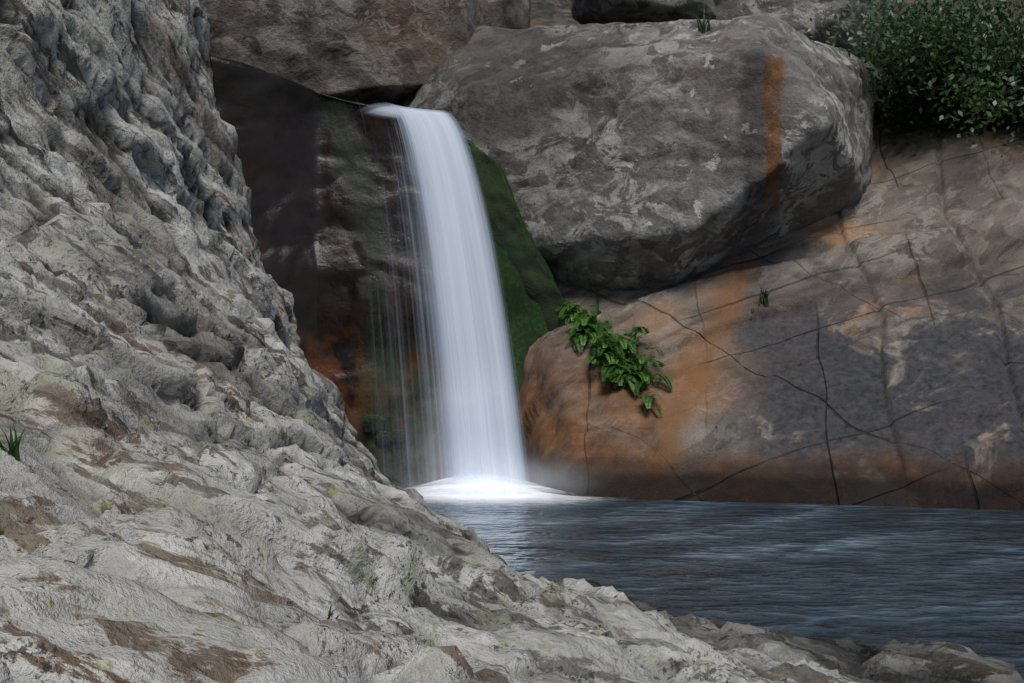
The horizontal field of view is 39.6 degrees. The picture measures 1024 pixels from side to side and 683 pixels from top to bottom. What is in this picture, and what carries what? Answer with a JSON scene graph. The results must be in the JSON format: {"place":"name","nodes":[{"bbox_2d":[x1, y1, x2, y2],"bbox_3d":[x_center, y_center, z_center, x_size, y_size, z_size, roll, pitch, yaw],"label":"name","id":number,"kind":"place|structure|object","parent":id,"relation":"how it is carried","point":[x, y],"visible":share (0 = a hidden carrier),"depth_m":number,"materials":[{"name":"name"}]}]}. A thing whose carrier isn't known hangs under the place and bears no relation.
{"place":"outdoors","nodes":[
{"label":"outdoors","id":0,"kind":"place"},
{"bbox_2d":[210,55,564,481],"bbox_3d":[-1.565,-0.468,13.377,8.382,5.162,4.114,0,0,-17],"label":"cliff rock","id":1,"kind":"object","parent":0,"point":[339,224],"visible":0.23,"depth_m":12.26,"materials":[{"name":"brown stone"}]},
{"bbox_2d":[200,0,485,106],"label":"boulder","id":2,"kind":"object","parent":1,"relation":"on","point":[381,53],"visible":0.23,"depth_m":13.68,"materials":[{"name":"grey stone"}]},
{"bbox_2d":[361,414,385,434],"bbox_3d":[-1.182,0.710,12.140,0.225,0.182,0.052,0,0,-27],"label":"moss cushion","id":3,"kind":"object","parent":1,"relation":"on","point":[373,424],"visible":1,"depth_m":12.12,"materials":[{"name":"green plant"}]},
{"bbox_2d":[372,431,393,446],"bbox_3d":[-1.101,0.830,12.153,0.190,0.138,0.048,0,0,8],"label":"moss cushion","id":4,"kind":"object","parent":1,"relation":"on","point":[383,438],"visible":1,"depth_m":12.13,"materials":[{"name":"green plant"}]},
{"bbox_2d":[391,429,405,443],"bbox_3d":[-0.978,0.813,12.148,0.166,0.131,0.042,0,0,27],"label":"moss cushion","id":5,"kind":"object","parent":1,"relation":"on","point":[399,436],"visible":1,"depth_m":12.13,"materials":[{"name":"green plant"}]},
{"bbox_2d":[375,105,525,494],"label":"waterfall","id":6,"kind":"structure","parent":1,"relation":"on","point":[484,436],"depth_m":11.29,"materials":[{"name":"liquid"}]},
{"bbox_2d":[459,134,578,331],"bbox_3d":[0.167,-0.909,12.804,2.141,2.184,0.667,0,0,-17],"label":"moss mat sheet","id":7,"kind":"object","parent":1,"relation":"attached to","point":[505,230],"visible":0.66,"depth_m":12.48,"materials":[{"name":"green plant"}]},
{"bbox_2d":[397,15,878,290],"bbox_3d":[1.004,-1.710,14.274,4.981,3.048,3.546,0,0,22],"label":"boulder","id":8,"kind":"object","parent":1,"relation":"on","point":[629,156],"visible":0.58,"depth_m":12.63,"materials":[{"name":"grey stone"}]},
{"bbox_2d":[478,0,530,29],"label":"rock","id":9,"kind":"object","parent":8,"relation":"on","point":[512,14],"visible":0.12,"depth_m":15.35,"materials":[{"name":"grey stone"}]},
{"bbox_2d":[693,10,715,32],"bbox_3d":[1.770,-2.915,12.881,0.344,0.247,0.287,0,0,0],"label":"plant","id":10,"kind":"object","parent":8,"relation":"on","point":[701,27],"visible":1,"depth_m":12.86,"materials":[{"name":"green plant"}]},
{"bbox_2d":[0,0,1023,682],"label":"rock","id":11,"kind":"object","parent":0,"point":[184,498],"visible":0.98,"depth_m":3.67,"materials":[{"name":"grey stone"}]},
{"bbox_2d":[0,424,31,460],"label":"plant","id":12,"kind":"object","parent":11,"relation":"on","point":[14,449],"visible":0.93,"depth_m":2.46,"materials":[{"name":"green plant"}]},
{"bbox_2d":[327,604,342,619],"bbox_3d":[-0.294,0.444,2.317,0.031,0.037,0.056,0,0,-35],"label":"plant","id":13,"kind":"object","parent":11,"relation":"on","point":[330,613],"visible":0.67,"depth_m":2.32,"materials":[{"name":"green plant"}]},
{"bbox_2d":[390,482,1023,680],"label":"pool water","id":14,"kind":"structure","parent":0,"point":[878,576],"depth_m":7.83,"materials":[{"name":"blue liquid"}]},
{"bbox_2d":[425,491,573,501],"bbox_3d":[-0.120,1.188,10.980,2.500,0.001,1.900,0,0,0],"label":"foam sheet","id":15,"kind":"object","parent":14,"relation":"on","point":[528,495],"visible":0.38,"depth_m":10.90,"materials":[{"name":"white liquid"}]},
{"bbox_2d":[422,484,549,492],"bbox_3d":[-0.220,1.145,11.100,2.000,0.069,1.400,0,0,0],"label":"foam sheet","id":16,"kind":"object","parent":15,"relation":"on","point":[485,487],"visible":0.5,"depth_m":10.94,"materials":[{"name":"white liquid"}]},
{"bbox_2d":[437,477,503,485],"bbox_3d":[-0.250,1.106,11.200,1.500,0.129,1.000,0,0,0],"label":"foam sheet","id":17,"kind":"object","parent":16,"relation":"on","point":[489,481],"visible":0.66,"depth_m":11.03,"materials":[{"name":"white liquid"}]},
{"bbox_2d":[530,0,947,26],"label":"terrain hillside","id":18,"kind":"structure","parent":0,"point":[550,13],"depth_m":29.53,"materials":[{"name":"grey stone"}]},
{"bbox_2d":[515,0,1023,510],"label":"rock slab","id":19,"kind":"object","parent":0,"point":[905,276],"visible":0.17,"depth_m":11.63,"materials":[{"name":"brown stone"}]},
{"bbox_2d":[556,301,672,416],"bbox_3d":[0.803,0.141,11.985,0.564,1.001,1.645,0,0,-28],"label":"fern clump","id":20,"kind":"object","parent":19,"relation":"on","point":[609,348],"visible":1,"depth_m":11.78,"materials":[{"name":"green plant"}]},
{"bbox_2d":[754,287,772,305],"bbox_3d":[2.174,-0.396,12.188,0.221,0.186,0.213,0,0,-30],"label":"plant","id":21,"kind":"object","parent":19,"relation":"on","point":[764,298],"visible":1,"depth_m":12.17,"materials":[{"name":"green plant"}]},
{"bbox_2d":[713,0,895,60],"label":"rock","id":22,"kind":"object","parent":19,"relation":"on","point":[796,15],"visible":0.22,"depth_m":16.37,"materials":[{"name":"grey stone"}]},
{"bbox_2d":[571,0,716,24],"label":"rock","id":23,"kind":"object","parent":22,"relation":"on","point":[583,12],"visible":0.48,"depth_m":16.63,"materials":[{"name":"grey stone"}]},
{"bbox_2d":[807,0,1023,157],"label":"bush","id":24,"kind":"object","parent":19,"relation":"on","point":[991,56],"depth_m":13.94,"materials":[{"name":"green plant"}]}
]}

